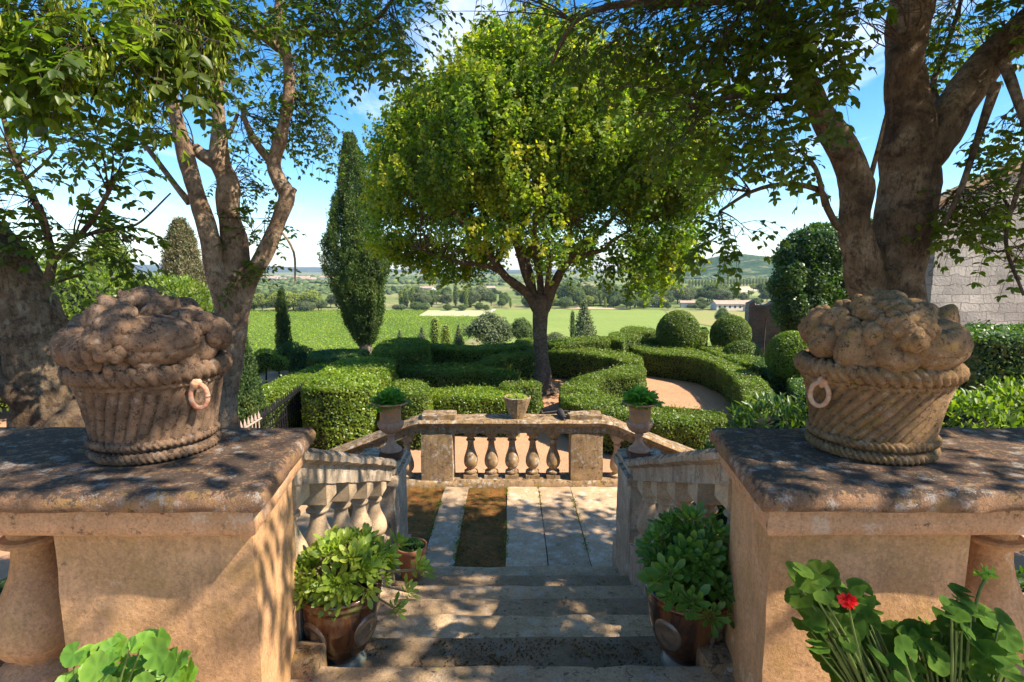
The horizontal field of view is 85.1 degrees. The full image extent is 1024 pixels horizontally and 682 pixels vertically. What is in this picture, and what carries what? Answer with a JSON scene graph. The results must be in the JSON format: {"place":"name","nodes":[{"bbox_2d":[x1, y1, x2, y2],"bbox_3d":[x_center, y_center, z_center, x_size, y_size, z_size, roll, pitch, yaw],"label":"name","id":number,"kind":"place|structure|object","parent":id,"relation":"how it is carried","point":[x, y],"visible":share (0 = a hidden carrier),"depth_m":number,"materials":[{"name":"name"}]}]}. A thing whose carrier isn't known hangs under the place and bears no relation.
{"place":"outdoors","nodes":[
{"label":"outdoors","id":0,"kind":"place"},
{"bbox_2d":[55,627,198,681],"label":"geranium plant","id":1,"kind":"object","parent":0,"point":[155,659],"visible":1,"depth_m":1.43,"materials":[{"name":"green plant"}]},
{"bbox_2d":[40,264,616,271],"bbox_3d":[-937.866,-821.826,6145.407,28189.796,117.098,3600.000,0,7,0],"label":"hills","id":2,"kind":"structure","parent":0,"point":[151,268],"depth_m":5205.82,"materials":[{"name":"plant"}]},
{"bbox_2d":[213,309,476,354],"bbox_3d":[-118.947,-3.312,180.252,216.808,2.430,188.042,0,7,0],"label":"vines","id":3,"kind":"object","parent":0,"point":[271,311],"visible":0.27,"depth_m":196.97,"materials":[{"name":"green plant"}]},
{"bbox_2d":[420,310,488,315],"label":"pale field","id":4,"kind":"structure","parent":0,"point":[454,312],"depth_m":262.67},
{"bbox_2d":[0,272,1023,594],"bbox_3d":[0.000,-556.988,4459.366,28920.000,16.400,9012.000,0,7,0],"label":"ground","id":5,"kind":"structure","parent":0,"point":[678,398],"depth_m":15.98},
{"bbox_2d":[0,18,179,426],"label":"leaning tree","id":6,"kind":"object","parent":5,"relation":"on","point":[35,391],"visible":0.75,"depth_m":3.38,"materials":[{"name":"green plant"}]},
{"bbox_2d":[0,257,213,412],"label":"flowering bush","id":7,"kind":"object","parent":5,"relation":"on","point":[90,290],"visible":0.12,"depth_m":14.23,"materials":[{"name":"green plant"}]},
{"bbox_2d":[82,219,133,288],"bbox_3d":[-21.472,-2.997,29.852,2.283,7.392,2.112,-3,8,-19],"label":"pointed tree","id":8,"kind":"object","parent":5,"relation":"on","point":[122,249],"visible":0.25,"depth_m":29.21,"materials":[{"name":"green plant"}]},
{"bbox_2d":[159,216,210,310],"bbox_3d":[-15.216,-1.930,25.995,2.361,7.651,2.307,0,7,0],"label":"cypress tree","id":9,"kind":"object","parent":5,"relation":"on","point":[181,255],"visible":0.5,"depth_m":25.27,"materials":[{"name":"green plant"}]},
{"bbox_2d":[0,0,474,427],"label":"twin stemmed tree","id":10,"kind":"object","parent":5,"relation":"on","point":[174,54],"visible":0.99,"depth_m":3.31,"materials":[{"name":"green plant"}]},
{"bbox_2d":[238,335,269,427],"bbox_3d":[-5.259,1.687,10.899,1.037,3.894,1.039,0,7,0],"label":"cypress tree","id":11,"kind":"object","parent":5,"relation":"on","point":[251,394],"visible":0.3,"depth_m":10.64,"materials":[{"name":"green plant"}]},
{"bbox_2d":[251,293,265,309],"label":"valley tree","id":12,"kind":"object","parent":5,"relation":"on","point":[257,301],"visible":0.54,"depth_m":269.12,"materials":[{"name":"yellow plant"}]},
{"bbox_2d":[253,348,289,382],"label":"standard bush","id":13,"kind":"object","parent":5,"relation":"on","point":[266,360],"visible":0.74,"depth_m":16.91,"materials":[{"name":"green plant"}]},
{"bbox_2d":[266,292,276,307],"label":"valley tree","id":14,"kind":"object","parent":5,"relation":"on","point":[271,300],"visible":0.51,"depth_m":267.41,"materials":[{"name":"green plant"}]},
{"bbox_2d":[274,286,292,349],"bbox_3d":[-8.240,0.221,20.190,0.725,4.452,0.727,0,7,0],"label":"cypress tree","id":15,"kind":"object","parent":5,"relation":"on","point":[282,326],"visible":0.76,"depth_m":19.93,"materials":[{"name":"green plant"}]},
{"bbox_2d":[240,360,335,427],"bbox_3d":[-4.594,1.517,11.977,0.125,1.160,7.041,0,7,-3],"label":"iron railing","id":16,"kind":"object","parent":5,"relation":"on","point":[280,402],"visible":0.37,"depth_m":10.90,"materials":[{"name":"metal"}]},
{"bbox_2d":[272,340,314,373],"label":"shrub","id":17,"kind":"object","parent":5,"relation":"on","point":[296,356],"visible":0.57,"depth_m":18.65,"materials":[{"name":"green plant"}]},
{"bbox_2d":[284,291,302,309],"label":"valley tree","id":18,"kind":"object","parent":5,"relation":"on","point":[292,300],"visible":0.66,"depth_m":265.89,"materials":[{"name":"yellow plant"}]},
{"bbox_2d":[256,360,332,427],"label":"hedge","id":19,"kind":"object","parent":5,"relation":"on","point":[277,389],"visible":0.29,"depth_m":12.06,"materials":[{"name":"green plant"}]},
{"bbox_2d":[298,300,315,311],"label":"bush","id":20,"kind":"object","parent":5,"relation":"on","point":[306,306],"visible":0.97,"depth_m":265.26,"materials":[{"name":"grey plant"}]},
{"bbox_2d":[297,290,321,302],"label":"valley tree","id":21,"kind":"object","parent":5,"relation":"on","point":[313,295],"visible":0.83,"depth_m":267.25,"materials":[{"name":"green plant"}]},
{"bbox_2d":[306,346,369,368],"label":"hedge","id":22,"kind":"object","parent":5,"relation":"on","point":[318,356],"visible":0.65,"depth_m":17.82,"materials":[{"name":"green plant"}]},
{"bbox_2d":[300,353,398,449],"bbox_3d":[-3.654,1.261,12.978,1.830,1.492,4.151,0,7,0],"label":"hedge","id":23,"kind":"object","parent":5,"relation":"on","point":[336,395],"visible":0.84,"depth_m":11.14,"materials":[{"name":"green plant"}]},
{"bbox_2d":[316,130,392,352],"bbox_3d":[-6.019,-3.301,22.166,2.977,9.841,2.714,3,8,20],"label":"cypress tree","id":24,"kind":"object","parent":5,"relation":"on","point":[357,284],"visible":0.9,"depth_m":21.48,"materials":[{"name":"green plant"}]},
{"bbox_2d":[370,335,431,372],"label":"hedge","id":25,"kind":"object","parent":5,"relation":"on","point":[402,351],"visible":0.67,"depth_m":16.23,"materials":[{"name":"green plant"}]},
{"bbox_2d":[391,378,433,449],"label":"hedge","id":26,"kind":"object","parent":5,"relation":"on","point":[420,392],"visible":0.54,"depth_m":11.20,"materials":[{"name":"green plant"}]},
{"bbox_2d":[411,290,432,302],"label":"valley tree","id":27,"kind":"object","parent":5,"relation":"on","point":[422,293],"visible":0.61,"depth_m":289.16,"materials":[{"name":"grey plant"}]},
{"bbox_2d":[78,274,768,294],"bbox_3d":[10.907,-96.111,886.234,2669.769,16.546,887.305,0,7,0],"label":"woods","id":28,"kind":"object","parent":5,"relation":"on","point":[301,285],"visible":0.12,"depth_m":798.92,"materials":[{"name":"green plant"}]},
{"bbox_2d":[428,317,441,343],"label":"slim tree","id":29,"kind":"object","parent":5,"relation":"on","point":[434,332],"visible":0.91,"depth_m":60.07,"materials":[{"name":"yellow plant"}]},
{"bbox_2d":[439,324,450,343],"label":"slim tree","id":30,"kind":"object","parent":5,"relation":"on","point":[445,336],"visible":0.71,"depth_m":62.12,"materials":[{"name":"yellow plant"}]},
{"bbox_2d":[440,292,452,303],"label":"valley tree","id":31,"kind":"object","parent":5,"relation":"on","point":[446,297],"visible":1,"depth_m":299.11,"materials":[{"name":"green plant"}]},
{"bbox_2d":[397,360,518,387],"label":"hedge","id":32,"kind":"object","parent":5,"relation":"on","point":[476,373],"visible":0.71,"depth_m":14.81,"materials":[{"name":"green plant"}]},
{"bbox_2d":[452,324,464,344],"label":"conifer","id":33,"kind":"object","parent":5,"relation":"on","point":[458,339],"visible":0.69,"depth_m":64.19,"materials":[{"name":"green plant"}]},
{"bbox_2d":[461,287,480,307],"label":"valley tree","id":34,"kind":"object","parent":5,"relation":"on","point":[473,295],"visible":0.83,"depth_m":294.06,"materials":[{"name":"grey plant"}]},
{"bbox_2d":[432,382,521,437],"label":"hedge","id":35,"kind":"object","parent":5,"relation":"on","point":[471,399],"visible":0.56,"depth_m":12.05,"materials":[{"name":"green plant"}]},
{"bbox_2d":[431,340,533,365],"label":"hedge","id":36,"kind":"object","parent":5,"relation":"on","point":[453,353],"visible":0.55,"depth_m":18.57,"materials":[{"name":"green plant"}]},
{"bbox_2d":[473,285,491,301],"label":"valley tree","id":37,"kind":"object","parent":5,"relation":"on","point":[483,292],"visible":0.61,"depth_m":309.18,"materials":[{"name":"green plant"}]},
{"bbox_2d":[459,311,513,344],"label":"broadleaf tree","id":38,"kind":"object","parent":5,"relation":"on","point":[491,328],"visible":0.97,"depth_m":60.80,"materials":[{"name":"plant"}]},
{"bbox_2d":[290,487,734,681],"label":"staircase","id":39,"kind":"structure","parent":5,"relation":"on","point":[446,611],"depth_m":3.48,"materials":[{"name":"stone"}]},
{"bbox_2d":[291,641,326,679],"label":"stone block","id":40,"kind":"structure","parent":39,"relation":"on","point":[309,659],"depth_m":2.24,"materials":[{"name":"stone"}]},
{"bbox_2d":[300,564,381,667],"bbox_3d":[-0.755,1.253,2.478,0.360,0.378,0.360,0,7,0],"label":"glazed pot","id":41,"kind":"object","parent":39,"relation":"on","point":[345,636],"visible":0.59,"depth_m":2.34,"materials":[{"name":"brown ceramic"}]},
{"bbox_2d":[293,522,435,620],"bbox_3d":[-0.688,0.995,2.491,0.659,0.383,0.456,-4,8,-31],"label":"aeonium plant","id":42,"kind":"object","parent":41,"relation":"in","point":[362,554],"visible":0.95,"depth_m":2.36,"materials":[{"name":"green plant"}]},
{"bbox_2d":[292,448,410,640],"bbox_3d":[-1.073,1.513,3.681,0.422,2.470,2.527,0,7,0],"label":"stair balustrade","id":43,"kind":"object","parent":39,"relation":"on","point":[370,484],"visible":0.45,"depth_m":3.23,"materials":[{"name":"stone"}]},
{"bbox_2d":[371,398,407,459],"bbox_3d":[-0.975,0.711,4.486,0.292,0.458,0.292,0,7,0],"label":"garden urn","id":44,"kind":"object","parent":43,"relation":"on","point":[390,423],"visible":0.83,"depth_m":4.42,"materials":[{"name":"stone"}]},
{"bbox_2d":[365,385,414,412],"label":"urn plant","id":45,"kind":"object","parent":44,"relation":"in","point":[391,396],"visible":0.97,"depth_m":4.41,"materials":[{"name":"green plant"}]},
{"bbox_2d":[396,537,426,580],"bbox_3d":[-0.775,1.693,4.309,0.244,0.258,0.244,0,7,0],"label":"terracotta pot","id":46,"kind":"object","parent":39,"relation":"on","point":[406,557],"visible":0.55,"depth_m":4.23,"materials":[{"name":"ceramic"}]},
{"bbox_2d":[399,538,424,551],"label":"sedum plant","id":47,"kind":"object","parent":46,"relation":"on","point":[418,542],"visible":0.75,"depth_m":4.27,"materials":[{"name":"green plant"}]},
{"bbox_2d":[296,410,693,518],"bbox_3d":[0.001,1.587,7.058,6.606,1.410,0.380,0,7,0],"label":"landing balustrade","id":48,"kind":"object","parent":39,"relation":"on","point":[439,429],"visible":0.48,"depth_m":6.91,"materials":[{"name":"stone"}]},
{"bbox_2d":[504,393,530,418],"bbox_3d":[0.065,0.820,6.960,0.344,0.268,0.344,0,7,0],"label":"stone planter","id":49,"kind":"object","parent":48,"relation":"on","point":[517,408],"visible":0.85,"depth_m":6.86,"materials":[{"name":"stone"}]},
{"bbox_2d":[425,486,590,565],"bbox_3d":[-0.011,1.635,4.594,1.821,0.952,4.551,0,7,0],"label":"joint moss","id":50,"kind":"object","parent":39,"relation":"on","point":[457,542],"visible":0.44,"depth_m":5.78,"materials":[{"name":"green plant"}]},
{"bbox_2d":[366,488,660,666],"bbox_3d":[0.001,1.639,4.589,1.766,0.936,4.518,0,7,0],"label":"grit","id":51,"kind":"object","parent":39,"relation":"on","point":[580,657],"visible":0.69,"depth_m":2.60,"materials":[{"name":"gravel"}]},
{"bbox_2d":[339,492,718,680],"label":"fallen leaves","id":52,"kind":"object","parent":39,"relation":"on","point":[437,668],"visible":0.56,"depth_m":3.37,"materials":[{"name":"brown plant"}]},
{"bbox_2d":[612,447,731,642],"bbox_3d":[1.072,1.511,3.681,0.424,2.477,2.527,0,7,0],"label":"stair balustrade","id":53,"kind":"object","parent":39,"relation":"on","point":[655,483],"visible":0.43,"depth_m":3.61,"materials":[{"name":"stone"}]},
{"bbox_2d":[622,399,657,458],"bbox_3d":[1.025,0.711,4.486,0.292,0.458,0.292,0,7,0],"label":"garden urn","id":54,"kind":"object","parent":53,"relation":"on","point":[639,423],"visible":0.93,"depth_m":4.42,"materials":[{"name":"stone"}]},
{"bbox_2d":[620,384,665,410],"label":"urn plant","id":55,"kind":"object","parent":54,"relation":"on","point":[638,395],"visible":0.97,"depth_m":4.41,"materials":[{"name":"green plant"}]},
{"bbox_2d":[645,584,727,665],"bbox_3d":[0.770,1.255,2.469,0.368,0.378,0.368,0,7,0],"label":"glazed pot","id":56,"kind":"object","parent":39,"relation":"on","point":[680,639],"visible":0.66,"depth_m":2.33,"materials":[{"name":"brown ceramic"}]},
{"bbox_2d":[635,501,735,637],"bbox_3d":[0.784,0.935,2.399,0.541,0.415,0.579,0,7,0],"label":"aeonium plant","id":57,"kind":"object","parent":56,"relation":"on","point":[693,553],"visible":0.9,"depth_m":2.29,"materials":[{"name":"green plant"}]},
{"bbox_2d":[695,642,732,674],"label":"stone block","id":58,"kind":"structure","parent":39,"relation":"on","point":[715,659],"depth_m":2.24,"materials":[{"name":"stone"}]},
{"bbox_2d":[509,317,532,338],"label":"broadleaf tree","id":59,"kind":"object","parent":5,"relation":"on","point":[522,327],"visible":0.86,"depth_m":63.61,"materials":[{"name":"green plant"}]},
{"bbox_2d":[498,377,543,413],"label":"hedge","id":60,"kind":"object","parent":5,"relation":"on","point":[532,388],"visible":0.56,"depth_m":12.80,"materials":[{"name":"green plant"}]},
{"bbox_2d":[351,0,747,396],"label":"round tree","id":61,"kind":"object","parent":5,"relation":"on","point":[487,128],"visible":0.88,"depth_m":12.56,"materials":[{"name":"green plant"}]},
{"bbox_2d":[547,332,564,339],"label":"broadleaf tree","id":62,"kind":"object","parent":5,"relation":"on","point":[555,335],"visible":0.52,"depth_m":59.91,"materials":[{"name":"green plant"}]},
{"bbox_2d":[480,346,643,380],"bbox_3d":[1.557,0.816,18.050,5.143,1.093,3.963,0,7,0],"label":"hedge","id":63,"kind":"object","parent":5,"relation":"on","point":[569,363],"visible":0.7,"depth_m":18.02,"materials":[{"name":"green plant"}]},
{"bbox_2d":[556,297,573,307],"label":"bush","id":64,"kind":"object","parent":5,"relation":"on","point":[565,302],"visible":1,"depth_m":290.44,"materials":[{"name":"green plant"}]},
{"bbox_2d":[556,282,582,299],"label":"valley tree","id":65,"kind":"object","parent":5,"relation":"on","point":[565,290],"visible":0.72,"depth_m":309.33,"materials":[{"name":"green plant"}]},
{"bbox_2d":[568,310,575,336],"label":"slim tree","id":66,"kind":"object","parent":5,"relation":"on","point":[572,324],"visible":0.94,"depth_m":58.11,"materials":[{"name":"green plant"}]},
{"bbox_2d":[547,335,611,351],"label":"hedge","id":67,"kind":"object","parent":5,"relation":"on","point":[602,342],"visible":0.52,"depth_m":19.65,"materials":[{"name":"green plant"}]},
{"bbox_2d":[574,292,585,307],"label":"valley tree","id":68,"kind":"object","parent":5,"relation":"on","point":[579,297],"visible":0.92,"depth_m":295.14,"materials":[{"name":"green plant"}]},
{"bbox_2d":[569,298,597,337],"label":"conifer","id":69,"kind":"object","parent":5,"relation":"on","point":[584,323],"visible":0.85,"depth_m":59.71,"materials":[{"name":"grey plant"}]},
{"bbox_2d":[583,284,599,299],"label":"valley tree","id":70,"kind":"object","parent":5,"relation":"on","point":[590,290],"visible":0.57,"depth_m":323.73,"materials":[{"name":"green plant"}]},
{"bbox_2d":[607,330,644,351],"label":"hedge","id":71,"kind":"object","parent":5,"relation":"on","point":[622,341],"visible":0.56,"depth_m":20.31,"materials":[{"name":"green plant"}]},
{"bbox_2d":[620,325,655,341],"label":"hedge","id":72,"kind":"object","parent":5,"relation":"on","point":[648,332],"visible":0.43,"depth_m":22.18,"materials":[{"name":"green plant"}]},
{"bbox_2d":[558,361,727,454],"bbox_3d":[2.615,1.430,13.437,3.161,1.033,6.634,0,7,0],"label":"hedge","id":73,"kind":"object","parent":5,"relation":"on","point":[601,390],"visible":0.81,"depth_m":11.17,"materials":[{"name":"green plant"}]},
{"bbox_2d":[650,295,668,306],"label":"bush","id":74,"kind":"object","parent":5,"relation":"on","point":[656,300],"visible":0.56,"depth_m":299.00,"materials":[{"name":"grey plant"}]},
{"bbox_2d":[655,310,700,347],"bbox_3d":[6.083,-0.046,20.459,1.674,2.215,1.623,0,7,0],"label":"topiary ball","id":75,"kind":"object","parent":5,"relation":"on","point":[678,328],"visible":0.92,"depth_m":19.88,"materials":[{"name":"green plant"}]},
{"bbox_2d":[667,284,690,303],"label":"valley tree","id":76,"kind":"object","parent":5,"relation":"on","point":[677,295],"visible":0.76,"depth_m":324.61,"materials":[{"name":"green plant"}]},
{"bbox_2d":[699,327,708,345],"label":"hedge","id":77,"kind":"object","parent":5,"relation":"on","point":[704,336],"visible":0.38,"depth_m":22.08,"materials":[{"name":"green plant"}]},
{"bbox_2d":[629,341,780,427],"bbox_3d":[5.590,0.980,16.982,2.280,1.030,11.088,-1,7,-4],"label":"hedge","id":78,"kind":"object","parent":5,"relation":"on","point":[731,381],"visible":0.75,"depth_m":17.37,"materials":[{"name":"green plant"}]},
{"bbox_2d":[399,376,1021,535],"bbox_3d":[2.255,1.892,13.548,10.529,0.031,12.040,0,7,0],"label":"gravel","id":79,"kind":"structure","parent":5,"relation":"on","point":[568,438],"depth_m":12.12,"materials":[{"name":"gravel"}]},
{"bbox_2d":[700,283,720,299],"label":"valley tree","id":80,"kind":"object","parent":5,"relation":"on","point":[709,291],"visible":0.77,"depth_m":334.15,"materials":[{"name":"green plant"}]},
{"bbox_2d":[401,0,1023,301],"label":"plane tree","id":81,"kind":"object","parent":5,"relation":"on","point":[924,127],"visible":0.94,"depth_m":3.81,"materials":[{"name":"green plant"}]},
{"bbox_2d":[711,288,731,299],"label":"valley tree","id":82,"kind":"object","parent":5,"relation":"on","point":[722,294],"visible":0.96,"depth_m":322.68,"materials":[{"name":"green plant"}]},
{"bbox_2d":[714,307,729,319],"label":"broadleaf tree","id":83,"kind":"object","parent":5,"relation":"on","point":[721,311],"visible":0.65,"depth_m":149.49,"materials":[{"name":"green plant"}]},
{"bbox_2d":[710,300,749,309],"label":"house","id":84,"kind":"structure","parent":5,"relation":"on","point":[728,304],"depth_m":278.19,"materials":[{"name":"paint"}]},
{"bbox_2d":[709,314,751,347],"bbox_3d":[7.892,0.060,20.170,1.477,2.078,1.462,0,7,0],"label":"topiary ball","id":85,"kind":"object","parent":5,"relation":"on","point":[725,330],"visible":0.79,"depth_m":19.66,"materials":[{"name":"green plant"}]},
{"bbox_2d":[699,345,761,372],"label":"hedge","id":86,"kind":"object","parent":5,"relation":"on","point":[743,360],"visible":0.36,"depth_m":17.39,"materials":[{"name":"green plant"}]},
{"bbox_2d":[722,340,763,357],"bbox_3d":[7.593,0.638,18.431,1.392,1.372,1.392,0,7,0],"label":"topiary ball","id":87,"kind":"object","parent":5,"relation":"on","point":[745,347],"visible":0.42,"depth_m":18.03,"materials":[{"name":"green plant"}]},
{"bbox_2d":[692,384,808,524],"bbox_3d":[2.774,1.710,5.756,2.308,2.554,1.520,0,7,0],"label":"laurel shrub","id":88,"kind":"object","parent":5,"relation":"on","point":[790,411],"visible":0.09,"depth_m":5.78,"materials":[{"name":"green plant"}]},
{"bbox_2d":[745,300,784,347],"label":"ruined wall","id":89,"kind":"structure","parent":5,"relation":"on","point":[755,315],"depth_m":24.10,"materials":[{"name":"stone"}]},
{"bbox_2d":[749,355,785,395],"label":"hedge","id":90,"kind":"object","parent":5,"relation":"on","point":[776,384],"visible":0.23,"depth_m":15.00,"materials":[{"name":"green plant"}]},
{"bbox_2d":[764,330,807,377],"bbox_3d":[7.378,0.741,14.818,1.282,2.082,1.309,0,7,0],"label":"topiary ball","id":91,"kind":"object","parent":5,"relation":"on","point":[783,349],"visible":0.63,"depth_m":14.42,"materials":[{"name":"green plant"}]},
{"bbox_2d":[783,375,808,423],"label":"hedge","id":92,"kind":"object","parent":5,"relation":"on","point":[793,385],"visible":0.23,"depth_m":13.51,"materials":[{"name":"green plant"}]},
{"bbox_2d":[765,214,872,331],"bbox_3d":[12.465,-1.893,21.657,5.260,6.276,3.859,-3,8,-21],"label":"evergreen oak","id":93,"kind":"object","parent":5,"relation":"on","point":[805,277],"visible":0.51,"depth_m":20.85,"materials":[{"name":"green plant"}]},
{"bbox_2d":[942,375,1023,428],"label":"leafy shrub","id":94,"kind":"object","parent":5,"relation":"on","point":[991,410],"visible":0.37,"depth_m":5.55,"materials":[{"name":"green plant"}]},
{"bbox_2d":[958,319,1023,399],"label":"hedge","id":95,"kind":"object","parent":5,"relation":"on","point":[997,350],"visible":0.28,"depth_m":9.95,"materials":[{"name":"green plant"}]},
{"bbox_2d":[1014,556,1023,592],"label":"shrub","id":96,"kind":"object","parent":5,"relation":"on","point":[1019,576],"visible":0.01,"depth_m":4.64,"materials":[{"name":"green plant"}]},
{"bbox_2d":[0,0,1023,269],"label":"sky","id":97,"kind":"structure","parent":0,"point":[308,215],"materials":[{"name":"blue"}]},
{"bbox_2d":[540,408,569,419],"bbox_3d":[0.533,0.903,6.969,0.361,0.098,0.250,3,8,19],"label":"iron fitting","id":98,"kind":"object","parent":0,"point":[560,412],"visible":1,"depth_m":6.98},
{"bbox_2d":[483,310,710,342],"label":"green meadow","id":99,"kind":"structure","parent":0,"point":[606,322],"depth_m":230.38,"materials":[{"name":"plant"}]},
{"bbox_2d":[666,311,744,325],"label":"olive field","id":100,"kind":"structure","parent":0,"point":[705,318],"depth_m":245.28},
{"bbox_2d":[672,254,775,279],"bbox_3d":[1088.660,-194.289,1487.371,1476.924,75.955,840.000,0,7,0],"label":"wooded hill","id":101,"kind":"structure","parent":0,"point":[752,265],"depth_m":1268.95,"materials":[{"name":"plant"}]},
{"bbox_2d":[784,559,1023,681],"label":"geranium plant","id":102,"kind":"object","parent":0,"point":[972,641],"visible":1,"depth_m":1.40,"materials":[{"name":"green plant"}]},
{"bbox_2d":[925,161,1023,324],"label":"stone building","id":103,"kind":"structure","parent":0,"point":[976,303],"depth_m":15.93,"materials":[{"name":"stone"}]},
{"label":"terrace","id":104,"kind":"structure","parent":0,"visible":0},
{"bbox_2d":[0,427,315,681],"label":"terrace balustrade","id":105,"kind":"object","parent":104,"relation":"on","point":[195,554],"visible":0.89,"depth_m":1.79,"materials":[{"name":"stone"}]},
{"bbox_2d":[49,285,232,465],"bbox_3d":[-1.303,0.100,2.012,0.544,0.597,0.545,-5,9,-33],"label":"fruit basket","id":106,"kind":"object","parent":105,"relation":"on","point":[142,370],"visible":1,"depth_m":1.85,"materials":[{"name":"brown stone"}]},
{"bbox_2d":[709,427,1023,681],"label":"terrace balustrade","id":107,"kind":"object","parent":104,"relation":"on","point":[909,541],"visible":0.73,"depth_m":1.78,"materials":[{"name":"stone"}]},
{"bbox_2d":[793,289,973,465],"bbox_3d":[1.314,0.105,2.011,0.542,0.587,0.586,0,7,0],"label":"fruit basket","id":108,"kind":"object","parent":107,"relation":"on","point":[885,374],"visible":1,"depth_m":1.85,"materials":[{"name":"stone"}]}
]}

